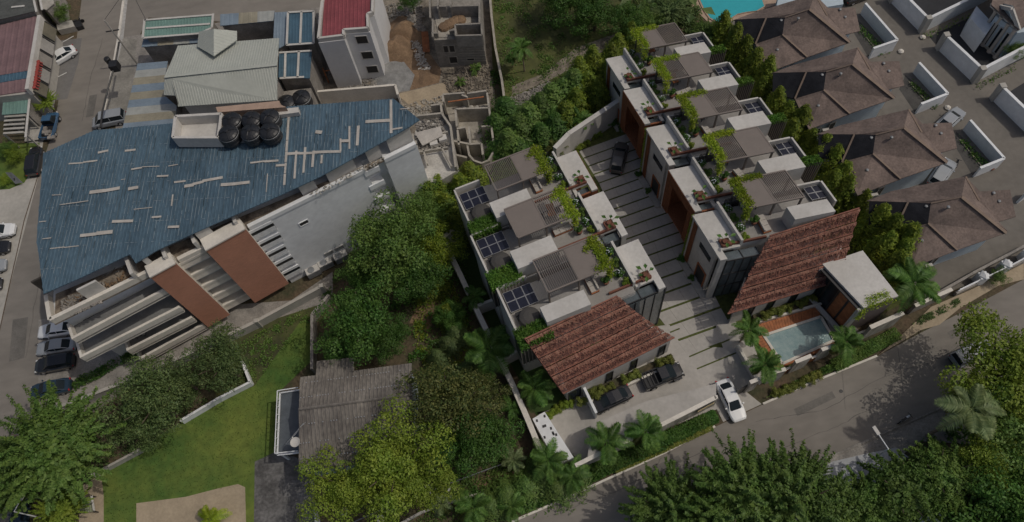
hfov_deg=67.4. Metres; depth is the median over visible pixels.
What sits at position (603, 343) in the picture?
tile screen
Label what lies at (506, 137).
bamboo clump
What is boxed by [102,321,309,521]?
lawn
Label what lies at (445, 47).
window
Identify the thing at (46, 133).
cargo
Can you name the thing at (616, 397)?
parked car
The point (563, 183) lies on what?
flowering shrub
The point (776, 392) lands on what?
round bush
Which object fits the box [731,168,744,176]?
garden sofa
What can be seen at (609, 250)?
flowering shrub
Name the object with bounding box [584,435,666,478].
hedge
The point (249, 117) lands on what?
water tank
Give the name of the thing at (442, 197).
bamboo clump
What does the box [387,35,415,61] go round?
dirt heap
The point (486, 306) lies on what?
boundary wall
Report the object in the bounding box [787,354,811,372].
wall panel
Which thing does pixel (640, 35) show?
climbing vine
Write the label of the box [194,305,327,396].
rough grass
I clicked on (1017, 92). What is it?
courtyard paving
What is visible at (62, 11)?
tree
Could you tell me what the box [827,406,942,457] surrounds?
kerb
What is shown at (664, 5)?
broad leaf plant
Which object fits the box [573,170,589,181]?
broad leaf plant
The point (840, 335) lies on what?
palm tree
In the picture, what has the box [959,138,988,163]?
planting strip
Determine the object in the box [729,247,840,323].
front room
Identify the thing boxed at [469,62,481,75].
palm tree
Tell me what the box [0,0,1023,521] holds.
ground
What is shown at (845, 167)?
bamboo clump
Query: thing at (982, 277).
road fence
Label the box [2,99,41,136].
shed roof
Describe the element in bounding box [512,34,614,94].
dirt path
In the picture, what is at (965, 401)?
palm tree
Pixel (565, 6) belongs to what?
tree
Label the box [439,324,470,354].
bamboo clump
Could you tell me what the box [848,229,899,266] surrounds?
bamboo clump
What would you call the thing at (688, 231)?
wood panel
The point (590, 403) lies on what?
boundary wall
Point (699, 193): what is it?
broad leaf plant
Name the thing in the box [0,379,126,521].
tree
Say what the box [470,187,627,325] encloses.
townhouse
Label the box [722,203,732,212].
flowering shrub
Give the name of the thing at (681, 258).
drive shrub
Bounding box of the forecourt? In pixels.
[0,176,38,322]
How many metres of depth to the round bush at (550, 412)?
82.64 m
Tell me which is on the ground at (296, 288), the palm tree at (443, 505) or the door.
the palm tree at (443, 505)
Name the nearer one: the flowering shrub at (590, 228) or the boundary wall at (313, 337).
the flowering shrub at (590, 228)
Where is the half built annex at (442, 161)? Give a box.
[412,112,459,192]
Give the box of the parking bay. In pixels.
[55,38,81,99]
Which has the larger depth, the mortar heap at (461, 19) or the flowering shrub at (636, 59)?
the mortar heap at (461, 19)
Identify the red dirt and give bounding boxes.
[390,16,440,89]
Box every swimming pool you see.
[698,0,765,21]
[757,307,859,369]
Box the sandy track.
[399,68,490,107]
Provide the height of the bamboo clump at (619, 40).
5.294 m
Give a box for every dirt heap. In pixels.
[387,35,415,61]
[389,19,422,42]
[418,70,438,85]
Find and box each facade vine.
[603,58,606,96]
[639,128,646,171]
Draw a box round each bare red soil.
[410,298,439,330]
[449,351,467,367]
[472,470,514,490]
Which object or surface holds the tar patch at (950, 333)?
on the road at (889, 401)
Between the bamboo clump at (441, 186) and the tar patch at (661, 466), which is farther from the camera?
the bamboo clump at (441, 186)
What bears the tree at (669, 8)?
on the field
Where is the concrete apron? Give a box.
[823,448,907,486]
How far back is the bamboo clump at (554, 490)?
78.11 m
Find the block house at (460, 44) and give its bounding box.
[429,0,486,66]
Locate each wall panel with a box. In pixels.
[743,377,759,392]
[765,367,786,383]
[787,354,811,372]
[807,355,816,362]
[813,344,831,361]
[860,311,904,338]
[907,288,952,313]
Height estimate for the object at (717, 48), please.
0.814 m
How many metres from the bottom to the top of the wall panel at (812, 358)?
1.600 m
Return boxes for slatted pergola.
[3,114,39,147]
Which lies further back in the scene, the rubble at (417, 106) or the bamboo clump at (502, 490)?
the rubble at (417, 106)
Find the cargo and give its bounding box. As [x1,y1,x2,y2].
[42,126,55,139]
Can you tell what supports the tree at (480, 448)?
on the ground at (296, 288)
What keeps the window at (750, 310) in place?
in the front room at (736, 316)
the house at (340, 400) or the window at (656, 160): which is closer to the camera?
the house at (340, 400)
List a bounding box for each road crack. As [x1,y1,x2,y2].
[563,449,711,511]
[756,340,966,421]
[784,409,869,447]
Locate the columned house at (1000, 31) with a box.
[960,0,1023,58]
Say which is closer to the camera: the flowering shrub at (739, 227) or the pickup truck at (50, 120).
the flowering shrub at (739, 227)
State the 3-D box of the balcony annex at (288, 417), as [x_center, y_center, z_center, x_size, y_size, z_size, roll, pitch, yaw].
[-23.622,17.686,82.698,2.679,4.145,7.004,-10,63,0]
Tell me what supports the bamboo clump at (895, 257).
on the garden at (851, 249)
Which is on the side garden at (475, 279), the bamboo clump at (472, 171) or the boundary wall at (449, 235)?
the boundary wall at (449, 235)
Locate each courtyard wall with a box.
[860,3,898,58]
[888,0,986,34]
[913,62,948,113]
[935,31,1023,84]
[963,119,1005,176]
[989,82,1023,130]
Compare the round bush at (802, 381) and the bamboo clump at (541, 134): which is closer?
the round bush at (802, 381)
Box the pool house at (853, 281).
[809,251,897,329]
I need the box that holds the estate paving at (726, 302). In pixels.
[464,126,908,407]
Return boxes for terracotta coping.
[216,101,300,117]
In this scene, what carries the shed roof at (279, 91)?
on the service yard at (142, 55)
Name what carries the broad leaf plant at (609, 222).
on the townhouse at (525, 240)
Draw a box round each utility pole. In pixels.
[99,42,119,127]
[104,20,137,63]
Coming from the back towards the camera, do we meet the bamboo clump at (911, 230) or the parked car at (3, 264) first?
the parked car at (3, 264)
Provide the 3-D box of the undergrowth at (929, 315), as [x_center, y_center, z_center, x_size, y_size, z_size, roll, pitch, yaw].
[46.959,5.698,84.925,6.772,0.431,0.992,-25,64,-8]
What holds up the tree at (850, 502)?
on the ground at (296, 288)
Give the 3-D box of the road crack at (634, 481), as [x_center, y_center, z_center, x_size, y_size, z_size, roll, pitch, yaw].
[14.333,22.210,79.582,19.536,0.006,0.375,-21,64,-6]
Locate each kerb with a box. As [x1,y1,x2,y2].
[0,177,37,327]
[104,0,123,109]
[512,425,714,521]
[763,355,877,404]
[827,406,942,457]
[959,139,981,165]
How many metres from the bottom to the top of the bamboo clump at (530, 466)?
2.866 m
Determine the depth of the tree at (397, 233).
83.76 m
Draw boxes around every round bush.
[545,407,554,418]
[553,404,561,414]
[558,400,568,409]
[562,399,575,407]
[575,143,586,152]
[576,397,587,406]
[583,139,590,144]
[587,386,600,399]
[596,384,607,395]
[605,381,615,389]
[620,373,629,384]
[627,368,640,380]
[654,357,663,366]
[661,354,674,364]
[760,310,773,320]
[767,307,781,317]
[770,386,785,397]
[775,305,786,314]
[778,384,792,396]
[785,303,793,313]
[785,383,797,393]
[791,299,804,309]
[791,381,801,389]
[799,375,805,388]
[800,295,809,305]
[801,374,815,384]
[808,369,823,380]
[809,293,817,301]
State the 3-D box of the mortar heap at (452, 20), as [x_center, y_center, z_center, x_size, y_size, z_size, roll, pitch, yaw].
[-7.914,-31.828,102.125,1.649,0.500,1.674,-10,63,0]
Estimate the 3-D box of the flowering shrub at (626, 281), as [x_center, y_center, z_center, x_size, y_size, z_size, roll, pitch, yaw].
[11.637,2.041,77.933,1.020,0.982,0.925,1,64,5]
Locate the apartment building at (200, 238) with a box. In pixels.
[31,99,427,361]
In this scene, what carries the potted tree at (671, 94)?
on the townhouse at (636, 120)
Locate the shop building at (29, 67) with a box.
[0,15,62,120]
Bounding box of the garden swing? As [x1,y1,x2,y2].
[76,495,98,513]
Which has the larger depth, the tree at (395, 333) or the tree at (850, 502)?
the tree at (395, 333)
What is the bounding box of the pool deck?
[693,0,776,21]
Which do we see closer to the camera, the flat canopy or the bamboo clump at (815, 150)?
the bamboo clump at (815, 150)
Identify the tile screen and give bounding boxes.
[524,295,674,393]
[727,207,859,313]
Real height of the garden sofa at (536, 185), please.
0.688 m
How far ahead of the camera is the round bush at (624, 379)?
83.05 m
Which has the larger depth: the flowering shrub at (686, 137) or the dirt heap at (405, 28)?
the dirt heap at (405, 28)
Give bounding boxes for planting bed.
[488,416,717,521]
[762,329,896,399]
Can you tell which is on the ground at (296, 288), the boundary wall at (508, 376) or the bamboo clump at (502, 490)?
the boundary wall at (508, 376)
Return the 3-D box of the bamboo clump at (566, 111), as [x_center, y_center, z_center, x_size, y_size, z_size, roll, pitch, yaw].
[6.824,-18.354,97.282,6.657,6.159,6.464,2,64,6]
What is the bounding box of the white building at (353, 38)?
[317,0,390,87]
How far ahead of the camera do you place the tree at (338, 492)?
74.01 m
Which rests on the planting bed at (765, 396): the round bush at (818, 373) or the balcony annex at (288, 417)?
the round bush at (818, 373)
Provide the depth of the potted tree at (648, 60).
91.58 m
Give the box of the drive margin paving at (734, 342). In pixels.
[716,319,764,384]
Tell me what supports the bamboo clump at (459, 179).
on the ground at (296, 288)
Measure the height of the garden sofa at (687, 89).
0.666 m
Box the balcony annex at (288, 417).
[274,387,298,459]
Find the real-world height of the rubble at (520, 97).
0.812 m
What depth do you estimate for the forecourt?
100.31 m
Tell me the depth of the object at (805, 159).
82.53 m
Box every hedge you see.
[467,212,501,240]
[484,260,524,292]
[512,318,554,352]
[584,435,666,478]
[615,424,712,473]
[661,409,719,446]
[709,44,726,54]
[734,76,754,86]
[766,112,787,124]
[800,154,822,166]
[829,327,902,372]
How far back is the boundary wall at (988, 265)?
86.05 m
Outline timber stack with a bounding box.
[421,31,429,51]
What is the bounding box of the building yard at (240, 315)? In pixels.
[38,272,332,412]
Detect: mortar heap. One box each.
[438,22,448,31]
[444,19,452,28]
[449,17,456,26]
[452,15,458,23]
[457,15,465,23]
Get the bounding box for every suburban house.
[733,0,859,80]
[771,47,903,138]
[816,109,956,202]
[866,176,1015,268]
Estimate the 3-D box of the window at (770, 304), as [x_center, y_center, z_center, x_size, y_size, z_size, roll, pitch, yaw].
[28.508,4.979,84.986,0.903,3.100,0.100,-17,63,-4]
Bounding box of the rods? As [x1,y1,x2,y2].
[102,264,134,275]
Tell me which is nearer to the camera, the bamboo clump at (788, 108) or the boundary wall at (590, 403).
the boundary wall at (590, 403)
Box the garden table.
[545,203,555,216]
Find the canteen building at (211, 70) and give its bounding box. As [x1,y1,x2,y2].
[164,29,286,113]
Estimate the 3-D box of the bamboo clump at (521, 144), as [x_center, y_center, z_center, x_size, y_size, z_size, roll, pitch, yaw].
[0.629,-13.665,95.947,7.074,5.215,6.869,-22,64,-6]
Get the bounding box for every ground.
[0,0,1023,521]
[322,0,502,173]
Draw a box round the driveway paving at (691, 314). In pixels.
[580,133,737,353]
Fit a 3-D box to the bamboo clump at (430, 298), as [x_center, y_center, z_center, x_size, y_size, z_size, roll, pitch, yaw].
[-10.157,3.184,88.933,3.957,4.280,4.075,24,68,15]
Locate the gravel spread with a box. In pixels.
[372,61,414,91]
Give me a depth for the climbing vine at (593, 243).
76.95 m
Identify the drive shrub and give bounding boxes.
[634,171,641,176]
[676,254,684,262]
[687,274,693,280]
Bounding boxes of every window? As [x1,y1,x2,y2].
[298,219,309,226]
[354,35,368,44]
[360,51,374,59]
[365,65,378,73]
[442,45,448,52]
[448,45,455,52]
[448,56,457,63]
[568,387,581,400]
[605,371,613,382]
[613,82,619,96]
[629,358,637,370]
[653,154,662,171]
[657,344,666,356]
[699,242,710,261]
[748,306,755,316]
[764,301,775,310]
[787,294,798,302]
[815,273,829,297]
[818,281,838,309]
[828,121,836,128]
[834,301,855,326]
[876,185,885,195]
[981,22,998,45]
[987,27,1003,47]
[993,32,1009,53]
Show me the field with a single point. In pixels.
(547, 36)
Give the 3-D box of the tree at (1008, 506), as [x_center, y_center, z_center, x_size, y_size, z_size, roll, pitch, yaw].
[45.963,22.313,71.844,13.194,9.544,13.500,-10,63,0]
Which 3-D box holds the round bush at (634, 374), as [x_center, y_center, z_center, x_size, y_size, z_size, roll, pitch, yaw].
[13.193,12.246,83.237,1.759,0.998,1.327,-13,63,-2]
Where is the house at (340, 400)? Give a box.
[298,357,418,475]
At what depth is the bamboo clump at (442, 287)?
89.37 m
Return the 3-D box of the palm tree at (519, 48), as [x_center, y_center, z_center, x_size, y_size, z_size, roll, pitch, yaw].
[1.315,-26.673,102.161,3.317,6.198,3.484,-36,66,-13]
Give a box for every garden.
[451,239,562,414]
[713,23,904,286]
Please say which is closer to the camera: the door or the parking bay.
the door
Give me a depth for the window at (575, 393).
82.12 m
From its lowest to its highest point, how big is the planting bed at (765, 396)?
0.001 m
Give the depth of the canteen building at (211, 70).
96.44 m
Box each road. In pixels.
[0,0,320,521]
[517,280,1023,521]
[709,0,1023,305]
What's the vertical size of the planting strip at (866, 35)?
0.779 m
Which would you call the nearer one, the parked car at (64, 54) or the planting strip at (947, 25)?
the planting strip at (947, 25)
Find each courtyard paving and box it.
[854,20,880,56]
[899,75,930,111]
[913,0,961,14]
[930,18,1023,68]
[955,132,986,175]
[1010,83,1023,103]
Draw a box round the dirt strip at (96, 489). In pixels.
[79,478,103,521]
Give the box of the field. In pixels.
[491,0,703,101]
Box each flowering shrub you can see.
[546,156,553,164]
[551,164,559,172]
[554,173,563,179]
[561,180,567,187]
[572,197,579,206]
[576,206,585,216]
[580,216,590,225]
[587,225,594,232]
[604,247,613,257]
[610,256,619,267]
[613,267,625,277]
[622,276,630,285]
[628,49,635,55]
[632,55,639,63]
[636,63,643,68]
[649,79,656,87]
[653,88,660,94]
[657,95,665,101]
[673,117,680,126]
[677,125,685,134]
[683,133,691,141]
[688,142,694,148]
[697,159,706,166]
[704,168,712,176]
[709,176,719,185]
[715,185,723,192]
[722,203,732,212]
[730,213,738,221]
[735,222,745,231]
[741,232,749,238]
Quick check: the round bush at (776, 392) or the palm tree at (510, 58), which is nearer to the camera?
the round bush at (776, 392)
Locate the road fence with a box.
[953,250,1023,295]
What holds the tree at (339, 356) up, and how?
on the ground at (296, 288)
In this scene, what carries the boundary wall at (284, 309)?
on the building yard at (240, 315)
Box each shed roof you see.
[0,0,56,35]
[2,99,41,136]
[42,0,69,24]
[123,61,182,127]
[142,13,217,41]
[142,39,197,64]
[220,10,279,51]
[262,78,282,101]
[273,12,289,51]
[278,50,323,103]
[286,10,327,75]
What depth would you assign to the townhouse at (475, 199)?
84.58 m
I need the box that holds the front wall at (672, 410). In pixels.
[575,384,717,467]
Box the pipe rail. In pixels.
[354,464,500,521]
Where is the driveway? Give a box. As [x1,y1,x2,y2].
[254,451,314,521]
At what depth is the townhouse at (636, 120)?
89.34 m
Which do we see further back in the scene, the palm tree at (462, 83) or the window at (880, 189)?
the palm tree at (462, 83)
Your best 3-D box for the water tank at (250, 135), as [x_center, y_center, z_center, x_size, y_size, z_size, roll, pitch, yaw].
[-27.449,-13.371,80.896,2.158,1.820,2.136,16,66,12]
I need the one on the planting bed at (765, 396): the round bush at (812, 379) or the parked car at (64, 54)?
the round bush at (812, 379)
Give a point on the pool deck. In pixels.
(769, 3)
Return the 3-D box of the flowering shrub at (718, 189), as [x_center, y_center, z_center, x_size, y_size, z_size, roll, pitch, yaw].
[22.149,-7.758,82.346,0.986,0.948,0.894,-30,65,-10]
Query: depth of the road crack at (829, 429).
80.29 m
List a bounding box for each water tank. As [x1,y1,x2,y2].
[217,125,241,147]
[222,111,243,131]
[240,123,262,146]
[241,111,261,127]
[259,108,282,127]
[259,122,282,145]
[278,95,295,106]
[292,89,312,105]
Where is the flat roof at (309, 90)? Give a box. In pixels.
[283,88,317,104]
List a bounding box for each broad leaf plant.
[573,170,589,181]
[601,215,619,228]
[620,0,645,8]
[624,67,636,77]
[636,264,653,281]
[641,101,653,112]
[646,0,691,11]
[667,142,683,152]
[674,4,714,21]
[692,185,706,199]
[717,233,735,246]
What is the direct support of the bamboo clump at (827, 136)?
on the garden at (851, 249)
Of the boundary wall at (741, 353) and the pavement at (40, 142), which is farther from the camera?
the pavement at (40, 142)
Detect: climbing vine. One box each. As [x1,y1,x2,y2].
[523,143,553,182]
[549,185,580,230]
[582,233,615,280]
[630,24,658,60]
[648,53,680,93]
[675,88,707,134]
[702,127,735,177]
[726,171,762,223]
[853,289,896,321]
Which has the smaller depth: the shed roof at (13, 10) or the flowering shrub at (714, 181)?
the flowering shrub at (714, 181)
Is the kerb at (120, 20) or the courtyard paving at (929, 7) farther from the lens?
the kerb at (120, 20)
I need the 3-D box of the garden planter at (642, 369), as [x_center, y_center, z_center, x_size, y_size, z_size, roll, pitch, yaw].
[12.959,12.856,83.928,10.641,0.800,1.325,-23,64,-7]
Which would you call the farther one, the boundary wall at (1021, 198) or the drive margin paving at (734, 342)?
the boundary wall at (1021, 198)
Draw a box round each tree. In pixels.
[0,137,17,156]
[0,172,12,186]
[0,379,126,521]
[0,425,59,519]
[2,143,27,165]
[27,484,93,521]
[31,89,58,111]
[45,1,70,22]
[93,353,192,437]
[103,401,163,453]
[149,349,210,409]
[175,318,249,394]
[197,505,232,521]
[294,443,382,521]
[312,273,392,368]
[320,342,357,364]
[332,249,384,289]
[343,186,437,296]
[348,393,455,521]
[364,310,411,366]
[371,436,463,512]
[383,253,453,304]
[392,358,506,455]
[396,0,422,13]
[401,179,458,237]
[415,404,468,471]
[417,219,469,276]
[428,489,452,517]
[432,298,467,330]
[440,367,511,422]
[440,406,525,478]
[451,489,491,521]
[454,76,466,86]
[462,285,486,310]
[463,323,515,384]
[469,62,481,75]
[496,491,525,521]
[501,394,522,420]
[501,442,526,474]
[502,52,518,66]
[504,37,533,71]
[517,369,555,412]
[530,437,568,484]
[538,0,590,27]
[540,105,558,122]
[543,140,567,155]
[557,454,592,495]
[565,0,627,36]
[571,106,593,129]
[574,225,582,234]
[584,421,634,465]
[600,0,644,40]
[600,275,610,284]
[617,453,703,521]
[622,409,667,452]
[633,0,665,26]
[645,55,652,65]
[646,0,696,26]
[651,460,767,521]
[667,88,675,98]
[685,428,808,521]
[688,17,724,43]
[691,126,700,136]
[720,171,729,181]
[729,310,768,346]
[735,428,870,521]
[741,343,785,386]
[749,215,759,225]
[776,446,832,495]
[790,467,879,521]
[829,325,864,367]
[832,464,900,521]
[854,446,957,521]
[882,256,941,314]
[903,433,985,521]
[925,383,1006,440]
[927,448,984,521]
[936,299,1023,430]
[939,364,1001,412]
[945,431,1023,521]
[953,424,1021,492]
[963,375,1023,508]
[985,379,1023,454]
[989,265,1012,285]
[1002,42,1023,60]
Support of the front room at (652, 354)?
on the forecourt paving at (571, 425)
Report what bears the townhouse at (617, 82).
on the ground at (296, 288)
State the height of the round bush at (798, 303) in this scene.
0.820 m
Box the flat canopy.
[24,97,53,141]
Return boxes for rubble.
[60,282,104,315]
[75,271,131,301]
[309,157,383,194]
[344,78,377,87]
[385,3,408,18]
[404,0,425,31]
[405,95,443,116]
[410,40,430,69]
[415,117,449,150]
[441,62,491,94]
[510,81,549,112]
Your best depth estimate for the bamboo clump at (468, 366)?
83.74 m
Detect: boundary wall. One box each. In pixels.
[56,283,326,412]
[91,449,143,476]
[180,362,253,423]
[310,294,332,373]
[317,84,401,104]
[402,492,484,521]
[442,222,465,242]
[444,243,542,450]
[475,299,494,313]
[489,0,504,95]
[504,350,518,364]
[553,99,618,157]
[583,387,597,418]
[735,344,756,378]
[938,245,1023,292]
[1016,194,1023,203]
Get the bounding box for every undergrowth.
[71,352,135,390]
[91,358,254,467]
[218,309,309,381]
[319,218,523,494]
[373,465,527,521]
[412,270,497,392]
[490,69,499,107]
[493,0,616,103]
[502,410,718,516]
[634,0,703,33]
[723,33,864,249]
[768,331,901,396]
[901,414,993,515]
[912,298,960,326]
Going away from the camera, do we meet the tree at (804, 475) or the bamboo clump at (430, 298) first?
the tree at (804, 475)
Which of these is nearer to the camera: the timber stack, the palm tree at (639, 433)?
the palm tree at (639, 433)
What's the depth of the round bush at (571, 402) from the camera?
82.96 m
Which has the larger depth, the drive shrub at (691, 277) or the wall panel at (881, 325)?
the drive shrub at (691, 277)
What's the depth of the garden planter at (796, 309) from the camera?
85.76 m
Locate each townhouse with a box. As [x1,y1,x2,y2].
[454,145,597,255]
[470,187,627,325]
[496,237,666,371]
[606,22,725,131]
[620,52,753,157]
[637,87,787,207]
[661,126,821,243]
[676,170,836,297]
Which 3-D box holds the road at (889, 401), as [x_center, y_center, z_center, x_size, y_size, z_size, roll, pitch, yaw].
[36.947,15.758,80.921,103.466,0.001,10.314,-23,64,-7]
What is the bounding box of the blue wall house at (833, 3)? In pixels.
[775,0,842,7]
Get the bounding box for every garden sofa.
[529,177,542,193]
[552,221,572,236]
[584,276,599,294]
[675,87,692,94]
[700,124,711,133]
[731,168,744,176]
[757,214,771,233]
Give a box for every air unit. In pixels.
[305,264,321,278]
[317,256,334,271]
[324,250,333,256]
[333,249,347,264]
[334,245,343,251]
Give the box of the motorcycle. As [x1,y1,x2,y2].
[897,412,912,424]
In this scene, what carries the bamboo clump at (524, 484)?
on the planting bed at (598, 471)
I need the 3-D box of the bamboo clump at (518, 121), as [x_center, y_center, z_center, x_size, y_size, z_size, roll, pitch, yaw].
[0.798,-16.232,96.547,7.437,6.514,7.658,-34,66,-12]
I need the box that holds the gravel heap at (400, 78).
[373,69,411,91]
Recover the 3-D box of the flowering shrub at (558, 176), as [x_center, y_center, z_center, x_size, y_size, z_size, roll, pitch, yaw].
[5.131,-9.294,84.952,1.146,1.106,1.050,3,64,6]
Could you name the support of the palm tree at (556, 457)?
on the ground at (296, 288)
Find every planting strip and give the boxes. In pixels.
[859,24,889,54]
[908,79,938,109]
[922,13,970,38]
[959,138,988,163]
[976,63,1015,89]
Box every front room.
[555,326,670,400]
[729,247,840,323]
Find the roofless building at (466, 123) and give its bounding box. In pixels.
[431,90,493,176]
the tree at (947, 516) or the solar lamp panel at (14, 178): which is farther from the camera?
the solar lamp panel at (14, 178)
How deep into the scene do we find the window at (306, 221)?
84.58 m
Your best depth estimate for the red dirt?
106.33 m
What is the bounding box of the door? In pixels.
[825,291,847,318]
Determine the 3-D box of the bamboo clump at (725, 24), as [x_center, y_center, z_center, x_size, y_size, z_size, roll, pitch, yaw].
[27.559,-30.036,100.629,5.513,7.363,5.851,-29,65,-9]
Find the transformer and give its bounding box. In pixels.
[104,56,120,71]
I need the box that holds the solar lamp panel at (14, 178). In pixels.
[5,172,22,185]
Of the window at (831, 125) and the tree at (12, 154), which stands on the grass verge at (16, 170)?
the tree at (12, 154)
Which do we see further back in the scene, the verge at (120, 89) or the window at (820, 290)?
the verge at (120, 89)
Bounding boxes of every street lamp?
[14,496,42,517]
[865,426,888,462]
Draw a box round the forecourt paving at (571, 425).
[539,325,760,460]
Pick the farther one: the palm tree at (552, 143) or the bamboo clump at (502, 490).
the palm tree at (552, 143)
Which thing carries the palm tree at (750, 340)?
on the drive margin paving at (734, 342)
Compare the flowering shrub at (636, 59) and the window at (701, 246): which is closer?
the window at (701, 246)
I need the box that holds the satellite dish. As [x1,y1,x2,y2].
[290,437,299,446]
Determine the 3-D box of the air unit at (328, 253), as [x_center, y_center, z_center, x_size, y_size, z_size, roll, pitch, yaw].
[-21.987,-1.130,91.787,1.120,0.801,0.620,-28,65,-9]
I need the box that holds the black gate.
[736,385,746,393]
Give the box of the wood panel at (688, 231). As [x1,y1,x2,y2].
[681,214,694,254]
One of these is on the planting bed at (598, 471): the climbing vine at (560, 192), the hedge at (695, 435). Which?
the hedge at (695, 435)
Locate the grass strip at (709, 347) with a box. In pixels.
[689,339,729,356]
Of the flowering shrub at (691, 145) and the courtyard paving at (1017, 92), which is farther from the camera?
the courtyard paving at (1017, 92)
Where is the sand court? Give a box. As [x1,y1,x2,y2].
[136,484,245,521]
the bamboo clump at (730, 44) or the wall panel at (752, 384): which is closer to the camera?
the wall panel at (752, 384)
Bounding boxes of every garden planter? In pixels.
[590,354,675,401]
[752,300,821,323]
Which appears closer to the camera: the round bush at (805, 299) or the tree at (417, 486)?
the tree at (417, 486)
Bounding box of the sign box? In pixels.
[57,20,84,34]
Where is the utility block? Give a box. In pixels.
[533,412,573,463]
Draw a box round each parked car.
[0,222,16,238]
[0,240,11,254]
[0,259,7,273]
[0,277,3,288]
[8,498,31,521]
[23,146,44,177]
[30,377,72,399]
[34,352,76,374]
[36,337,76,356]
[37,321,70,339]
[55,44,77,64]
[92,107,125,129]
[593,383,633,414]
[609,142,628,174]
[715,377,746,422]
[843,0,862,5]
[926,157,956,183]
[936,107,965,126]
[948,341,984,368]
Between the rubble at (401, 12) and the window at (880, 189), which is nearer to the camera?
the window at (880, 189)
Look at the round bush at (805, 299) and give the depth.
85.68 m
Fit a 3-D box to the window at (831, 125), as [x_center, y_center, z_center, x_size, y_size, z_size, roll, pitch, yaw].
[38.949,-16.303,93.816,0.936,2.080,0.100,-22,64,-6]
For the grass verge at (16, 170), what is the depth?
103.78 m
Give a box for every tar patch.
[9,317,27,361]
[86,94,96,116]
[652,455,681,475]
[794,391,835,415]
[947,324,970,338]
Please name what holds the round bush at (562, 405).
on the forecourt paving at (571, 425)
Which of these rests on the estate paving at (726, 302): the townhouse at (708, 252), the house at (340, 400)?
the townhouse at (708, 252)
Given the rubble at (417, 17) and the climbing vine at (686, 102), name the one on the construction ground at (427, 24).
the rubble at (417, 17)
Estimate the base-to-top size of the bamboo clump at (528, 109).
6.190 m
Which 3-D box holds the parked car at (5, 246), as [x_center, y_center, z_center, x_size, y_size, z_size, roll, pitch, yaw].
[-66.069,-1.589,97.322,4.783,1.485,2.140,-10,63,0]
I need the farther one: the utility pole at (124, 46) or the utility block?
the utility pole at (124, 46)
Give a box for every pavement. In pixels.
[27,140,42,146]
[796,373,1023,519]
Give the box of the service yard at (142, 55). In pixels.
[116,7,330,127]
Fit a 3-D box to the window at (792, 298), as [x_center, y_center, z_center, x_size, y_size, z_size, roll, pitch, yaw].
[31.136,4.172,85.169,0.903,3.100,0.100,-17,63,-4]
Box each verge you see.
[0,143,39,189]
[106,1,136,110]
[879,263,1023,354]
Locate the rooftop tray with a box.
[171,112,223,146]
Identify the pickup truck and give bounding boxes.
[38,111,61,139]
[640,361,684,390]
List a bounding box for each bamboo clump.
[414,279,439,311]
[415,180,439,220]
[422,348,452,374]
[430,271,455,302]
[432,303,467,332]
[433,173,452,196]
[434,191,457,244]
[435,334,462,364]
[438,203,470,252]
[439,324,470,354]
[442,366,473,390]
[448,172,472,205]
[456,360,485,384]
[458,161,492,185]
[470,483,507,521]
[478,113,506,145]
[478,140,512,180]
[481,467,527,521]
[486,127,528,178]
[490,96,520,121]
[495,136,532,178]
[500,110,534,146]
[506,463,543,517]
[509,101,545,145]
[517,447,555,508]
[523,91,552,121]
[524,121,556,158]
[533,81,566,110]
[536,466,583,516]
[543,111,573,150]
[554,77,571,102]
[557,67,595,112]
[557,100,581,134]
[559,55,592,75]
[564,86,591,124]
[564,454,595,503]
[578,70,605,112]
[582,43,603,75]
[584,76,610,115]
[593,61,606,85]
[598,42,622,63]
[601,32,628,55]
[622,21,642,53]
[707,9,735,53]
[716,22,742,64]
[727,33,754,74]
[735,46,765,97]
[748,75,771,105]
[751,54,777,97]
[763,85,786,113]
[772,99,796,136]
[779,116,801,143]
[783,103,812,145]
[797,128,818,153]
[802,133,832,180]
[806,145,823,182]
[810,143,844,181]
[814,168,843,208]
[819,160,855,208]
[833,173,857,214]
[837,202,891,251]
[841,188,873,222]
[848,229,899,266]
[849,212,904,251]
[868,221,922,250]
[869,249,909,291]
[878,237,916,285]
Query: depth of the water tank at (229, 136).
80.47 m
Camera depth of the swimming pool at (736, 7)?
106.64 m
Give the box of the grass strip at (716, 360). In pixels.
[697,352,735,368]
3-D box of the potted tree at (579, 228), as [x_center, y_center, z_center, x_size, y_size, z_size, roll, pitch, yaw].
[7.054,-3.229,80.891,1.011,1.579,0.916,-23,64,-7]

